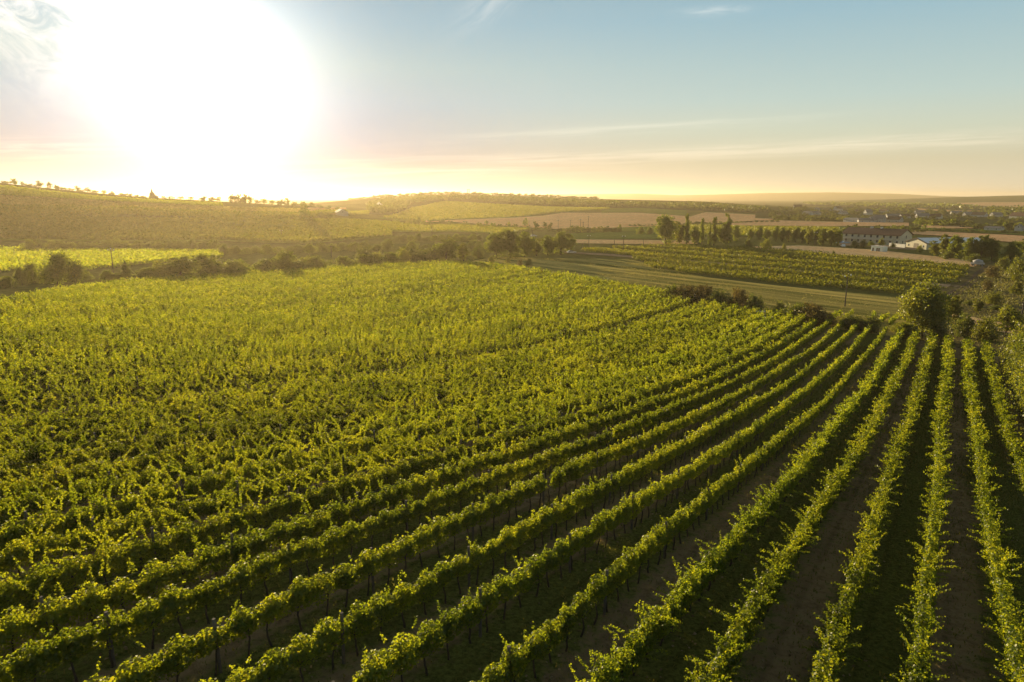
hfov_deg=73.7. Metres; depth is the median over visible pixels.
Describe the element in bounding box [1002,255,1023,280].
bush
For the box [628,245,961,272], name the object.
vine hedge
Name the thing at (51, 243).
bush
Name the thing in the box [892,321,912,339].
bush
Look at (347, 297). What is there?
vine hedge
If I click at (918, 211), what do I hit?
house
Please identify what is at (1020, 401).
shrub
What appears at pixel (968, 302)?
bush
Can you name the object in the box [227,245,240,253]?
bush
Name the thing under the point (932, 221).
tree
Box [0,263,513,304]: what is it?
vine hedge
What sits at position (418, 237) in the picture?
bush
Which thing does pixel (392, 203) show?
woods
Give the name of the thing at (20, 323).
vine hedge
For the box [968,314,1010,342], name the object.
bush
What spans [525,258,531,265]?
bush
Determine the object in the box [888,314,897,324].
vine hedge
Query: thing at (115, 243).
bush
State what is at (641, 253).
vine hedge
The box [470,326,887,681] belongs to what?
vine hedge
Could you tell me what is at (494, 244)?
tree
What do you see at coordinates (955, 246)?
tree
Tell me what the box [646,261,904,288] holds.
vine hedge
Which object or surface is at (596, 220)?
stubble field
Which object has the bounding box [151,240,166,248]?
bush
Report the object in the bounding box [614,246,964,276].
vine hedge
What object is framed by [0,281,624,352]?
vine hedge
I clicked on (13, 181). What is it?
tree
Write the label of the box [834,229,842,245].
tree
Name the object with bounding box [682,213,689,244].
poplar
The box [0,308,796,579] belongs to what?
vine hedge
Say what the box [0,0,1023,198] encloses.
sky
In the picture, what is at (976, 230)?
green field
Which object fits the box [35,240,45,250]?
bush
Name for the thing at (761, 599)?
vine hedge
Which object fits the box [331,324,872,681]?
vine hedge
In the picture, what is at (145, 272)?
bush
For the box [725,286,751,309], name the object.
bush
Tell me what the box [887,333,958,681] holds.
vine hedge
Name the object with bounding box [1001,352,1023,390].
shrub
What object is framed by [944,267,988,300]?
wheel track
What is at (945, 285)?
track
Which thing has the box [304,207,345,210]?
stubble field
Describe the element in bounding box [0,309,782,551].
vine hedge
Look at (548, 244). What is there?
tree
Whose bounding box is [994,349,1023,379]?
shrub
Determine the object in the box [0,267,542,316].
vine hedge
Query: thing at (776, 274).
vine hedge
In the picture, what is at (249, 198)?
tree
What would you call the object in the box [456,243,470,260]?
tree
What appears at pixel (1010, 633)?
vine hedge
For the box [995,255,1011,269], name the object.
bush
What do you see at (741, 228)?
vines
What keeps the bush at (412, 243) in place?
on the ground at (773, 199)
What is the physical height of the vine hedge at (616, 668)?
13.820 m
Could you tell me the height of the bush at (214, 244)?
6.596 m
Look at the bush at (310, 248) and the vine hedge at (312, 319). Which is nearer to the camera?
the vine hedge at (312, 319)
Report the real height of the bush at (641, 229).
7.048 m
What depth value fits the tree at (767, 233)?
428.29 m
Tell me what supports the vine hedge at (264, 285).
on the vineyard soil
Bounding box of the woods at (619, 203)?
[447,194,768,212]
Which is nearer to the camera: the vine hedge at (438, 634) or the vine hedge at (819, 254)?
the vine hedge at (438, 634)
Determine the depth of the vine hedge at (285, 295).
151.90 m
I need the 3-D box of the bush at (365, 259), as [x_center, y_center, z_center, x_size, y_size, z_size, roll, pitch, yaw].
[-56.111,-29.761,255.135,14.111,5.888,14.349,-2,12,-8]
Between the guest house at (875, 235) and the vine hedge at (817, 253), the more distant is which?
the guest house at (875, 235)
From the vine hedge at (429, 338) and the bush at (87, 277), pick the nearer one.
the vine hedge at (429, 338)
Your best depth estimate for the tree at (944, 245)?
297.08 m
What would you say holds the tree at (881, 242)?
on the ground at (773, 199)
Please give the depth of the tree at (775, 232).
410.51 m
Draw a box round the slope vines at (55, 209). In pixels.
[0,203,369,218]
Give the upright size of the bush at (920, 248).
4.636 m
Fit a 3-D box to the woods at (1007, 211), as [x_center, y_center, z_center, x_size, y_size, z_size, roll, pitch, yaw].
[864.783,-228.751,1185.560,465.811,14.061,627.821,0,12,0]
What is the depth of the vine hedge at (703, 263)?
233.67 m
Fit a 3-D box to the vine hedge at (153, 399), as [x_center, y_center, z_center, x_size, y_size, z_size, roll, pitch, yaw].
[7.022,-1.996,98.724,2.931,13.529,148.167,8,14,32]
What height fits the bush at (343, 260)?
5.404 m
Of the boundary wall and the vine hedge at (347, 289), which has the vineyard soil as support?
the vine hedge at (347, 289)
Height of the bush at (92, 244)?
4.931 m
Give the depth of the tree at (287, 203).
651.75 m
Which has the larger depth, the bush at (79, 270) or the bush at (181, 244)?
the bush at (181, 244)
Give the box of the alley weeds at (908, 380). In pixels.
[0,328,1023,681]
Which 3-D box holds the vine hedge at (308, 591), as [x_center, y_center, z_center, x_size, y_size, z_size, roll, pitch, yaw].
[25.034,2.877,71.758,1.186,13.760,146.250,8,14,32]
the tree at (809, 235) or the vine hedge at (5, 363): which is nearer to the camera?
the vine hedge at (5, 363)
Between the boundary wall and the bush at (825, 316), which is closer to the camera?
the bush at (825, 316)
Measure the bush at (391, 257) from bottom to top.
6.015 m
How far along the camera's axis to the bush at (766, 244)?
344.28 m
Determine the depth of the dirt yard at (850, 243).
365.55 m
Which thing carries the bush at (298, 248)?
on the ground at (773, 199)
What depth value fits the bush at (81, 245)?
329.59 m
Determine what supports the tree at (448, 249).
on the ground at (773, 199)
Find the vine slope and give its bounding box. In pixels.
[0,215,391,242]
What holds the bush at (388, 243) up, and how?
on the ground at (773, 199)
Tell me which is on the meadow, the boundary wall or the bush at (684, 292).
the bush at (684, 292)
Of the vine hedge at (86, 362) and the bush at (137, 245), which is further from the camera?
the bush at (137, 245)
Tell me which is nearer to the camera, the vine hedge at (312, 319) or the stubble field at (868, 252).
the vine hedge at (312, 319)
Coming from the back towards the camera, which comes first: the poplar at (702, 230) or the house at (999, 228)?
the house at (999, 228)
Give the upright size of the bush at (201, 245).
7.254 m
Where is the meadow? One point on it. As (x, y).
(773, 294)
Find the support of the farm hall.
on the ground at (773, 199)
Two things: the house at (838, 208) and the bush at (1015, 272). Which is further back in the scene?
the house at (838, 208)
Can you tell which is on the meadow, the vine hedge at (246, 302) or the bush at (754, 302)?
the bush at (754, 302)
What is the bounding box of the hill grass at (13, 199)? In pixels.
[0,195,299,211]
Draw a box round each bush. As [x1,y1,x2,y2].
[0,276,18,287]
[12,265,32,285]
[19,239,37,249]
[21,261,43,283]
[31,250,78,284]
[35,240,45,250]
[40,240,56,248]
[51,240,71,250]
[64,256,88,283]
[76,240,91,249]
[82,272,94,279]
[88,242,101,247]
[95,240,111,248]
[99,269,117,281]
[104,273,125,280]
[108,237,122,248]
[120,241,130,248]
[129,240,143,248]
[133,267,162,278]
[140,241,153,248]
[143,260,174,276]
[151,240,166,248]
[160,255,197,276]
[163,238,177,248]
[175,240,188,249]
[180,252,229,274]
[185,237,198,248]
[197,239,210,249]
[205,239,223,248]
[210,259,252,274]
[215,244,230,254]
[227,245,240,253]
[228,258,250,270]
[237,247,252,254]
[247,258,283,271]
[250,246,263,252]
[257,243,275,254]
[265,250,305,269]
[274,247,286,253]
[280,260,316,269]
[282,246,294,252]
[293,244,306,252]
[293,256,320,266]
[303,243,318,253]
[307,255,332,267]
[312,242,328,251]
[324,243,339,251]
[330,255,356,265]
[349,253,379,265]
[355,245,377,264]
[370,244,382,249]
[372,251,383,262]
[375,251,401,263]
[381,238,392,249]
[392,246,426,254]
[396,247,413,262]
[403,252,432,262]
[406,240,419,248]
[414,233,421,240]
[421,247,438,261]
[431,243,450,261]
[470,246,484,258]
[476,234,484,240]
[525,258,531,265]
[572,226,581,231]
[635,226,644,233]
[644,226,653,233]
[657,284,686,298]
[670,284,700,303]
[689,283,720,304]
[704,288,737,305]
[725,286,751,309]
[744,238,753,246]
[744,291,766,311]
[757,239,772,248]
[769,299,785,310]
[775,301,812,318]
[792,301,832,325]
[815,311,837,326]
[834,314,855,323]
[840,314,867,331]
[851,240,860,247]
[858,313,885,333]
[859,239,870,247]
[888,321,905,331]
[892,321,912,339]
[915,245,923,251]
[926,319,955,341]
[937,250,956,259]
[949,310,976,336]
[961,253,983,261]
[962,300,973,305]
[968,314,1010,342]
[981,279,993,289]
[981,289,1004,304]
[983,265,1002,276]
[987,305,1001,309]
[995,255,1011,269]
[998,304,1014,313]
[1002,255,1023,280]
[1004,320,1023,342]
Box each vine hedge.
[0,263,507,304]
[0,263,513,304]
[0,264,515,304]
[0,265,517,308]
[0,265,524,308]
[0,266,536,312]
[0,266,540,314]
[0,267,529,312]
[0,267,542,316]
[0,269,550,317]
[0,272,575,327]
[0,275,588,335]
[0,275,598,338]
[0,276,595,334]
[0,277,607,341]
[0,279,611,347]
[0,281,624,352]
[0,281,630,357]
[0,281,636,358]
[0,284,642,363]
[0,285,648,368]
[0,287,655,374]
[0,287,661,379]
[0,290,664,385]
[0,291,668,391]
[0,293,680,397]
[0,295,687,413]
[0,295,697,415]
[0,297,709,432]
[0,299,721,445]
[0,301,732,456]
[0,303,740,470]
[0,304,750,486]
[0,306,761,506]
[0,307,775,526]
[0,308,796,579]
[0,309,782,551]
[0,311,807,612]
[0,316,818,655]
[0,317,832,681]
[1,270,563,320]
[1,273,575,329]
[1,279,619,348]
[2,270,560,319]
[2,274,583,330]
[4,271,568,323]
[5,263,500,301]
[12,261,497,299]
[15,261,494,298]
[21,261,484,297]
[29,260,482,296]
[34,259,477,294]
[43,260,473,295]
[46,260,467,294]
[52,260,462,291]
[54,260,454,290]
[58,259,444,291]
[66,260,433,286]
[73,260,421,287]
[84,319,843,681]
[87,261,412,287]
[95,261,405,284]
[104,261,389,285]
[114,262,373,281]
[123,263,343,282]
[136,265,313,279]
[190,269,261,276]
[199,322,858,681]
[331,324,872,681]
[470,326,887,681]
[569,325,904,681]
[581,247,679,258]
[584,247,953,282]
[589,247,957,282]
[592,247,959,281]
[595,246,956,278]
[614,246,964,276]
[618,245,963,276]
[620,245,967,274]
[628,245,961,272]
[632,255,922,282]
[633,255,922,284]
[635,255,915,284]
[636,257,915,285]
[641,244,966,271]
[644,261,904,287]
[646,244,967,270]
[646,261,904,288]
[647,262,904,291]
[649,263,904,292]
[650,244,966,268]
[652,264,896,292]
[656,244,967,269]
[664,243,969,266]
[670,243,957,265]
[675,268,824,286]
[680,243,931,261]
[683,328,921,681]
[693,244,908,259]
[728,244,831,253]
[742,246,808,252]
[787,331,939,681]
[830,310,842,317]
[842,308,853,315]
[879,312,889,322]
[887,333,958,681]
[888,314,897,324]
[958,336,1023,681]
[979,338,1023,495]
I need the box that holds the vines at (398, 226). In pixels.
[391,221,529,232]
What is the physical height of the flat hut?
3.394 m
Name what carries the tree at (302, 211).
on the ground at (773, 199)
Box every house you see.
[802,211,813,214]
[833,206,842,210]
[842,227,913,244]
[843,217,857,221]
[857,218,873,221]
[863,209,872,214]
[869,215,877,221]
[873,215,886,221]
[886,215,903,221]
[914,210,924,213]
[915,213,929,217]
[929,214,942,218]
[963,212,972,215]
[971,211,987,216]
[983,226,1004,230]
[989,212,1002,216]
[1009,212,1023,217]
[1014,223,1023,230]
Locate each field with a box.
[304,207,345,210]
[381,201,594,221]
[392,229,530,233]
[426,212,695,228]
[566,231,658,238]
[576,239,697,243]
[602,208,687,214]
[611,226,654,231]
[689,212,772,222]
[732,220,908,225]
[741,245,975,266]
[899,228,1023,234]
[912,231,1023,242]
[917,208,977,210]
[922,225,971,227]
[957,202,1023,206]
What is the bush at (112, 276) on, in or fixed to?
on the ground at (773, 199)
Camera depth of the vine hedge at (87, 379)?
75.79 m
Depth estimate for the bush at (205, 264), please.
210.72 m
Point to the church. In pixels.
(152, 194)
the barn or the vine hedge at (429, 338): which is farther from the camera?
the barn
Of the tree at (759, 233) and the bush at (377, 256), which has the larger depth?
the tree at (759, 233)
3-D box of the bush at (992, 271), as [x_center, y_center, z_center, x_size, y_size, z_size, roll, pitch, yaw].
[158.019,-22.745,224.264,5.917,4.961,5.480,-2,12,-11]
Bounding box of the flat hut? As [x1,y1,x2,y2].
[871,245,887,251]
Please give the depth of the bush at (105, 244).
335.74 m
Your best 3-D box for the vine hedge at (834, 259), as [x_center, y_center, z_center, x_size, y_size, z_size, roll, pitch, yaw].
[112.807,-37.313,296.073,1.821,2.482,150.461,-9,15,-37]
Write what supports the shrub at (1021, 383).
on the ground at (773, 199)
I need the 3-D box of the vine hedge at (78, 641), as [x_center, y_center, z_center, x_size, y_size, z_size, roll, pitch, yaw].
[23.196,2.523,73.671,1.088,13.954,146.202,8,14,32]
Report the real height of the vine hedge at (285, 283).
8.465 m
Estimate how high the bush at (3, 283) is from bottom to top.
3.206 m
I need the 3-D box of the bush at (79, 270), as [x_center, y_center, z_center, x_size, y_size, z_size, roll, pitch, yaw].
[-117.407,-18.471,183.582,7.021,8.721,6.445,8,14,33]
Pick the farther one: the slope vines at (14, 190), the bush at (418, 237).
the slope vines at (14, 190)
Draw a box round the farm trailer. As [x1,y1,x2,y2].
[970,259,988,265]
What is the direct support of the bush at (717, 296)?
on the meadow
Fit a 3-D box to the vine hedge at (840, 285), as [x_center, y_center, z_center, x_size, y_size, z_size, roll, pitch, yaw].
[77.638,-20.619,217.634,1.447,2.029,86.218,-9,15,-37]
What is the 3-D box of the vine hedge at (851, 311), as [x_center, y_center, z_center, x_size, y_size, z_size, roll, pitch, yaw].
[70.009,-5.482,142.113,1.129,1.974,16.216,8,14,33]
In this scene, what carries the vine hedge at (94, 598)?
on the vineyard soil
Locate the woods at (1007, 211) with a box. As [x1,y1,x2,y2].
[978,205,1023,216]
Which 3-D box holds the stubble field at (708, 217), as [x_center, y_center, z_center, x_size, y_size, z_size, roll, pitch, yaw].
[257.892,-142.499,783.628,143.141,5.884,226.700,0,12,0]
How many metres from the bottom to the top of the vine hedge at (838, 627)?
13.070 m
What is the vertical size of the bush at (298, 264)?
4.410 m
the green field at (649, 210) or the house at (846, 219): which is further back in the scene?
the green field at (649, 210)
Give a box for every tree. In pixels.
[9,178,16,183]
[35,180,43,186]
[228,194,233,202]
[240,194,246,203]
[245,195,253,203]
[276,199,283,204]
[284,198,290,205]
[298,204,310,215]
[435,238,458,261]
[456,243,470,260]
[484,232,507,257]
[497,228,523,257]
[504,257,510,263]
[516,231,537,256]
[532,238,542,255]
[540,235,557,254]
[552,231,574,254]
[566,235,576,250]
[652,214,679,243]
[674,221,684,242]
[689,226,702,243]
[716,222,734,242]
[732,225,740,240]
[746,229,755,238]
[755,225,763,239]
[763,229,771,238]
[771,225,779,240]
[778,227,786,240]
[785,228,792,241]
[791,227,800,241]
[798,229,806,241]
[804,226,813,243]
[811,228,820,243]
[817,228,827,244]
[827,228,836,245]
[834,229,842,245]
[878,237,885,245]
[893,274,955,338]
[917,219,926,225]
[919,224,928,231]
[927,219,936,225]
[928,240,940,255]
[937,220,947,225]
[937,234,950,253]
[942,294,965,323]
[947,219,957,225]
[947,234,965,258]
[959,221,966,226]
[959,236,979,259]
[971,234,990,259]
[972,298,984,312]
[983,238,1003,261]
[990,307,1023,336]
[1000,240,1022,263]
[1009,280,1023,296]
[1016,239,1023,256]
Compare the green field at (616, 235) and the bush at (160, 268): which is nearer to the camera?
the bush at (160, 268)
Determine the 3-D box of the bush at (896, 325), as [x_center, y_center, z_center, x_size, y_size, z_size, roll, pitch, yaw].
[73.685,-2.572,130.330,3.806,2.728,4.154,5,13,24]
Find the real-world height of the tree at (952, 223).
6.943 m
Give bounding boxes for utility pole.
[107,248,113,272]
[844,274,851,306]
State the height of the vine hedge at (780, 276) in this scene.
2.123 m
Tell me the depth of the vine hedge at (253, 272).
202.55 m
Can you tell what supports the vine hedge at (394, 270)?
on the vineyard soil
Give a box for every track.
[563,251,958,286]
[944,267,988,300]
[946,266,986,295]
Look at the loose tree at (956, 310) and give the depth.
137.74 m
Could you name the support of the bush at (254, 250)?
on the ground at (773, 199)
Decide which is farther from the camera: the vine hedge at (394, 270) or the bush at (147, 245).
the bush at (147, 245)
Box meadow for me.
[457,257,911,337]
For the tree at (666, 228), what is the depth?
376.04 m
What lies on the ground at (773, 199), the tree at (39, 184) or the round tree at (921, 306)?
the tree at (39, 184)
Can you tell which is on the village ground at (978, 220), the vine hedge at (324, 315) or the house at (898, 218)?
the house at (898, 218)
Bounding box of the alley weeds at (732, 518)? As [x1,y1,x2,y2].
[2,402,1023,681]
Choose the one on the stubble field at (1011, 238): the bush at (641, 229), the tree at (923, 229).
the tree at (923, 229)
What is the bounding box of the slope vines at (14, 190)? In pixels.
[0,185,222,206]
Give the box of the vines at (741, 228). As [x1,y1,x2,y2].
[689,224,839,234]
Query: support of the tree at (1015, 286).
on the rough ground at (978, 343)
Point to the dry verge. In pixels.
(974, 318)
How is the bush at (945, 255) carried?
on the stubble field at (868, 252)
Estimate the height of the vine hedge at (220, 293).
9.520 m
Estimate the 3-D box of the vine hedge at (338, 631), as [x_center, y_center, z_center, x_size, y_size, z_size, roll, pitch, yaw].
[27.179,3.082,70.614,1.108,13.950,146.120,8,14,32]
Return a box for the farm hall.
[904,237,981,249]
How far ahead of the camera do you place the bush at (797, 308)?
139.46 m
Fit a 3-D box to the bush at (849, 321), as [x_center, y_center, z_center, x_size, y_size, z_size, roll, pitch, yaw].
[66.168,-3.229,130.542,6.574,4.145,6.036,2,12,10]
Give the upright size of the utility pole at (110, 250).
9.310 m
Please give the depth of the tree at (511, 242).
292.26 m
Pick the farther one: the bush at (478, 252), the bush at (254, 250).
the bush at (254, 250)
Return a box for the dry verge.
[952,315,1023,335]
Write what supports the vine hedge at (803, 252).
on the ground at (773, 199)
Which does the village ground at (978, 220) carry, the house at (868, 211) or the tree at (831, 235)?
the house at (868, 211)
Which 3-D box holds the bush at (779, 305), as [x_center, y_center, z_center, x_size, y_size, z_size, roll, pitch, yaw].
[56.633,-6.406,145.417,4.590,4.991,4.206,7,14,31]
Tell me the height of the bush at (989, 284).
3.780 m
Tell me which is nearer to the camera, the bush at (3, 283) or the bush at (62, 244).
the bush at (3, 283)
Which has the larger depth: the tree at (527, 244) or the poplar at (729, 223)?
the poplar at (729, 223)
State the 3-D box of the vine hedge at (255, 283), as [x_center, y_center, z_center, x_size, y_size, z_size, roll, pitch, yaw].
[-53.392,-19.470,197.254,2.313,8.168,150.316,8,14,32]
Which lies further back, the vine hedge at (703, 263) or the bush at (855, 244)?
the bush at (855, 244)
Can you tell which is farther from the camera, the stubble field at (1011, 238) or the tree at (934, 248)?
the stubble field at (1011, 238)
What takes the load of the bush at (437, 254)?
on the ground at (773, 199)
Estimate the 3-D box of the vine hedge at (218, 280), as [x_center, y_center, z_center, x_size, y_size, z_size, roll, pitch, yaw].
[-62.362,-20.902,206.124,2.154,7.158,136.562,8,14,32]
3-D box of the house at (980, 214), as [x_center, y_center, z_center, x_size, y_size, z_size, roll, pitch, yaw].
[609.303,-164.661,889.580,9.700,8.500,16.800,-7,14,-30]
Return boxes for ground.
[0,183,1023,328]
[755,207,1023,224]
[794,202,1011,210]
[915,269,1023,358]
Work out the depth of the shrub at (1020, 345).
94.57 m
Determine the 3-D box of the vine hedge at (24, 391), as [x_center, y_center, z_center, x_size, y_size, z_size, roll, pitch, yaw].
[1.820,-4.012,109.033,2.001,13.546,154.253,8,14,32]
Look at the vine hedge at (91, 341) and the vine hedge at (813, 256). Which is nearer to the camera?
the vine hedge at (91, 341)
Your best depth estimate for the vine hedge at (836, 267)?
254.24 m
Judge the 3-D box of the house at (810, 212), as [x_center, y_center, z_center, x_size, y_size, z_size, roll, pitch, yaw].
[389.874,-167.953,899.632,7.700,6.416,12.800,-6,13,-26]
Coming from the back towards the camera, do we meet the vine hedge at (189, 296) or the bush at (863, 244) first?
the bush at (863, 244)
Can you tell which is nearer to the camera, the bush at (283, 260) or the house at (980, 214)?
the bush at (283, 260)
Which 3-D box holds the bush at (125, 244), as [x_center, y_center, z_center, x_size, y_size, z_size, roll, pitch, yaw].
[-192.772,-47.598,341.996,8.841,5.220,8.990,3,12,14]
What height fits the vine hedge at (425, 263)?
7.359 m
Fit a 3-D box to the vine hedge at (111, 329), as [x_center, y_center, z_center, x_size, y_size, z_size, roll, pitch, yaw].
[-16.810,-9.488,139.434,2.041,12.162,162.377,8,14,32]
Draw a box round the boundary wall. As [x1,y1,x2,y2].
[889,243,905,247]
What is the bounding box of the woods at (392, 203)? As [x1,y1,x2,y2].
[365,194,444,212]
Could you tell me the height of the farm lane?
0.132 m
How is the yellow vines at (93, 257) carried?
on the ground at (773, 199)
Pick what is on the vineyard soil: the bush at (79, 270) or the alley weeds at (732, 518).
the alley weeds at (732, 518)
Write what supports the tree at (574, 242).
on the ground at (773, 199)
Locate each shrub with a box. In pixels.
[118,260,133,279]
[991,332,1023,373]
[994,330,1023,362]
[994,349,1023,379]
[997,355,1023,400]
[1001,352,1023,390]
[1003,374,1023,409]
[1006,385,1023,421]
[1014,384,1023,426]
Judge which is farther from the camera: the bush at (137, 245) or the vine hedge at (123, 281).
the bush at (137, 245)
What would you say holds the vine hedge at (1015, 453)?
on the vineyard soil
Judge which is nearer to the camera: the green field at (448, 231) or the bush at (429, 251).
the bush at (429, 251)
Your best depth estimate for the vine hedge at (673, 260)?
238.57 m
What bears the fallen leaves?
on the vineyard soil
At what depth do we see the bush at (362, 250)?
265.26 m
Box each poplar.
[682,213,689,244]
[699,218,704,243]
[707,222,711,244]
[711,217,717,245]
[725,213,732,242]
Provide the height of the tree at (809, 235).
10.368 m
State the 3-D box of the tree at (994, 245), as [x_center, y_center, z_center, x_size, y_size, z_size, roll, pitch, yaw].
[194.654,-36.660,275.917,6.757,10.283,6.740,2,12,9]
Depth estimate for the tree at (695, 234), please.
378.32 m
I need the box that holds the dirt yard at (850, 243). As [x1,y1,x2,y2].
[839,242,917,249]
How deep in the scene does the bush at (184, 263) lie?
199.42 m
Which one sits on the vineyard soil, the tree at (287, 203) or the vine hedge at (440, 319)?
the vine hedge at (440, 319)
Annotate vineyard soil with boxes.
[0,268,1023,681]
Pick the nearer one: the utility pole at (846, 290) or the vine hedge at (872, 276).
the utility pole at (846, 290)
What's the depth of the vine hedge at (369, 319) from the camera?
102.36 m
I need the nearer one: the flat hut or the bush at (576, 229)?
the flat hut
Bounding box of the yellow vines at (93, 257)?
[0,245,223,270]
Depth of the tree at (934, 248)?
303.82 m
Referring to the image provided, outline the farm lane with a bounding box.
[940,262,997,299]
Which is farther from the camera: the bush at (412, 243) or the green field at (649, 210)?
the green field at (649, 210)
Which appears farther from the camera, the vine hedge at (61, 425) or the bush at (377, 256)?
the bush at (377, 256)
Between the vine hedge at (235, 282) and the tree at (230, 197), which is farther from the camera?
the tree at (230, 197)
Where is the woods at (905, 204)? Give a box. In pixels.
[803,201,979,208]
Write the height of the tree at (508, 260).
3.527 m
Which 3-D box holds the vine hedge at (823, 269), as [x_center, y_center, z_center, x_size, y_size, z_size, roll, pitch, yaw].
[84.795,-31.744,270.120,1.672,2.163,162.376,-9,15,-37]
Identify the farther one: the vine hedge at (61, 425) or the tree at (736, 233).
the tree at (736, 233)
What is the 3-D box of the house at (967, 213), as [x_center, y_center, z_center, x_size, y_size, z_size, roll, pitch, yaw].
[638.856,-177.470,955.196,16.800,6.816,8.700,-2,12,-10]
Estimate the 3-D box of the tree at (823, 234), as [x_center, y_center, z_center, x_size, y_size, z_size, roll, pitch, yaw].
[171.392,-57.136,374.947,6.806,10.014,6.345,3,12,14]
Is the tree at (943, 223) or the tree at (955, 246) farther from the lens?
the tree at (943, 223)
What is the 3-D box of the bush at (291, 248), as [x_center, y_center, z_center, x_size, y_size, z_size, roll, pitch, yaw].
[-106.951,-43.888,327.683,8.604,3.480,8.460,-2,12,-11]
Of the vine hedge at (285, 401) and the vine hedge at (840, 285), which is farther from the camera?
the vine hedge at (840, 285)
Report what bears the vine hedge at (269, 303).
on the vineyard soil
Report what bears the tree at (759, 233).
on the ground at (773, 199)
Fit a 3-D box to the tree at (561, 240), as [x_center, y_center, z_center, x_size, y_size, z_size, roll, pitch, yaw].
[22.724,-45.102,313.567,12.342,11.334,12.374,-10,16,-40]
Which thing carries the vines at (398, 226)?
on the green field at (448, 231)
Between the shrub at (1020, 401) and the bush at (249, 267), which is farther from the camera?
the bush at (249, 267)
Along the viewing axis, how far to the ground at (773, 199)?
426.15 m
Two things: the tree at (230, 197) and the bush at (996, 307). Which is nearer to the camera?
the bush at (996, 307)
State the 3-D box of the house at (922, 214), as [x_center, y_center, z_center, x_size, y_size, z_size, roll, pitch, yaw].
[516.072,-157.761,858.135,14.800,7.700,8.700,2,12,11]
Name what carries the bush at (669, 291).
on the meadow
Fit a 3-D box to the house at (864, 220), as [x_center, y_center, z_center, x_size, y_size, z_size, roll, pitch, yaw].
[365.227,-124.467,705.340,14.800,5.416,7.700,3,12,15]
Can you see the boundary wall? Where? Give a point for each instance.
(901, 245)
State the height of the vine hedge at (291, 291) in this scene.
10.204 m
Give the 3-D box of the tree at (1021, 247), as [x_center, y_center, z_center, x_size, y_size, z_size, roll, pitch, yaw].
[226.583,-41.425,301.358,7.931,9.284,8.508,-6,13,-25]
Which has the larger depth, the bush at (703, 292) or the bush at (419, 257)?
the bush at (419, 257)
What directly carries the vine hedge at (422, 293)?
on the vineyard soil
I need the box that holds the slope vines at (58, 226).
[0,212,392,243]
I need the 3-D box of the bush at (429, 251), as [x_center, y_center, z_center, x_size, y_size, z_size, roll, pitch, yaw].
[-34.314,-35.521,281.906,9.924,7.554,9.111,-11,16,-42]
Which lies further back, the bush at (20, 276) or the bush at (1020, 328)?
the bush at (20, 276)
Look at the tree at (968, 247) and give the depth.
280.38 m
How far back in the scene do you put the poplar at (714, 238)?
369.18 m
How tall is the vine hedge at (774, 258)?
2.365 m
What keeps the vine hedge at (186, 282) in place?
on the vineyard soil
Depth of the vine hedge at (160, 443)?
45.99 m
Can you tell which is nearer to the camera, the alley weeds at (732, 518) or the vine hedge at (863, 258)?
the alley weeds at (732, 518)
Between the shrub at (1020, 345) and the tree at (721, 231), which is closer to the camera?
the shrub at (1020, 345)
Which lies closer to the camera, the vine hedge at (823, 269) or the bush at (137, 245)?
the vine hedge at (823, 269)
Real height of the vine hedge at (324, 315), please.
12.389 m
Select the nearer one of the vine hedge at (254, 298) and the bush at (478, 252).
the vine hedge at (254, 298)
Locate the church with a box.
[149,188,158,197]
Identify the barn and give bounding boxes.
[334,209,347,215]
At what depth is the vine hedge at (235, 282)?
183.52 m
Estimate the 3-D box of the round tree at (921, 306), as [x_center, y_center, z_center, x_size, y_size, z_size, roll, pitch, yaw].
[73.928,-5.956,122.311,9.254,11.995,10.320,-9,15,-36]
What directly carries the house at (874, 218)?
on the ground at (773, 199)
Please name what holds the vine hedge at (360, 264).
on the vineyard soil
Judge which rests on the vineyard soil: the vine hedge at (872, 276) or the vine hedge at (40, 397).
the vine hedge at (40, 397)
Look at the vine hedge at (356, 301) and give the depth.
130.82 m
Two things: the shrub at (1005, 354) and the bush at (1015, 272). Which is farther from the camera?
the bush at (1015, 272)
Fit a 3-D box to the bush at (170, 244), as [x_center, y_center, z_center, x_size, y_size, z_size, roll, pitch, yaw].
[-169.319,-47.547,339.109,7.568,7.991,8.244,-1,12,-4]
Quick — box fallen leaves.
[8,389,1023,681]
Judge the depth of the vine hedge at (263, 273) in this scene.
204.91 m
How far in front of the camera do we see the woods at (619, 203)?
1025.33 m
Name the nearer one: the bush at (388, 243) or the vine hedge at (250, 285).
the vine hedge at (250, 285)
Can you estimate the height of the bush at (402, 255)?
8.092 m
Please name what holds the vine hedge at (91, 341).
on the vineyard soil
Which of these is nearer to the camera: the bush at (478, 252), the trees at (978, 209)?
the bush at (478, 252)

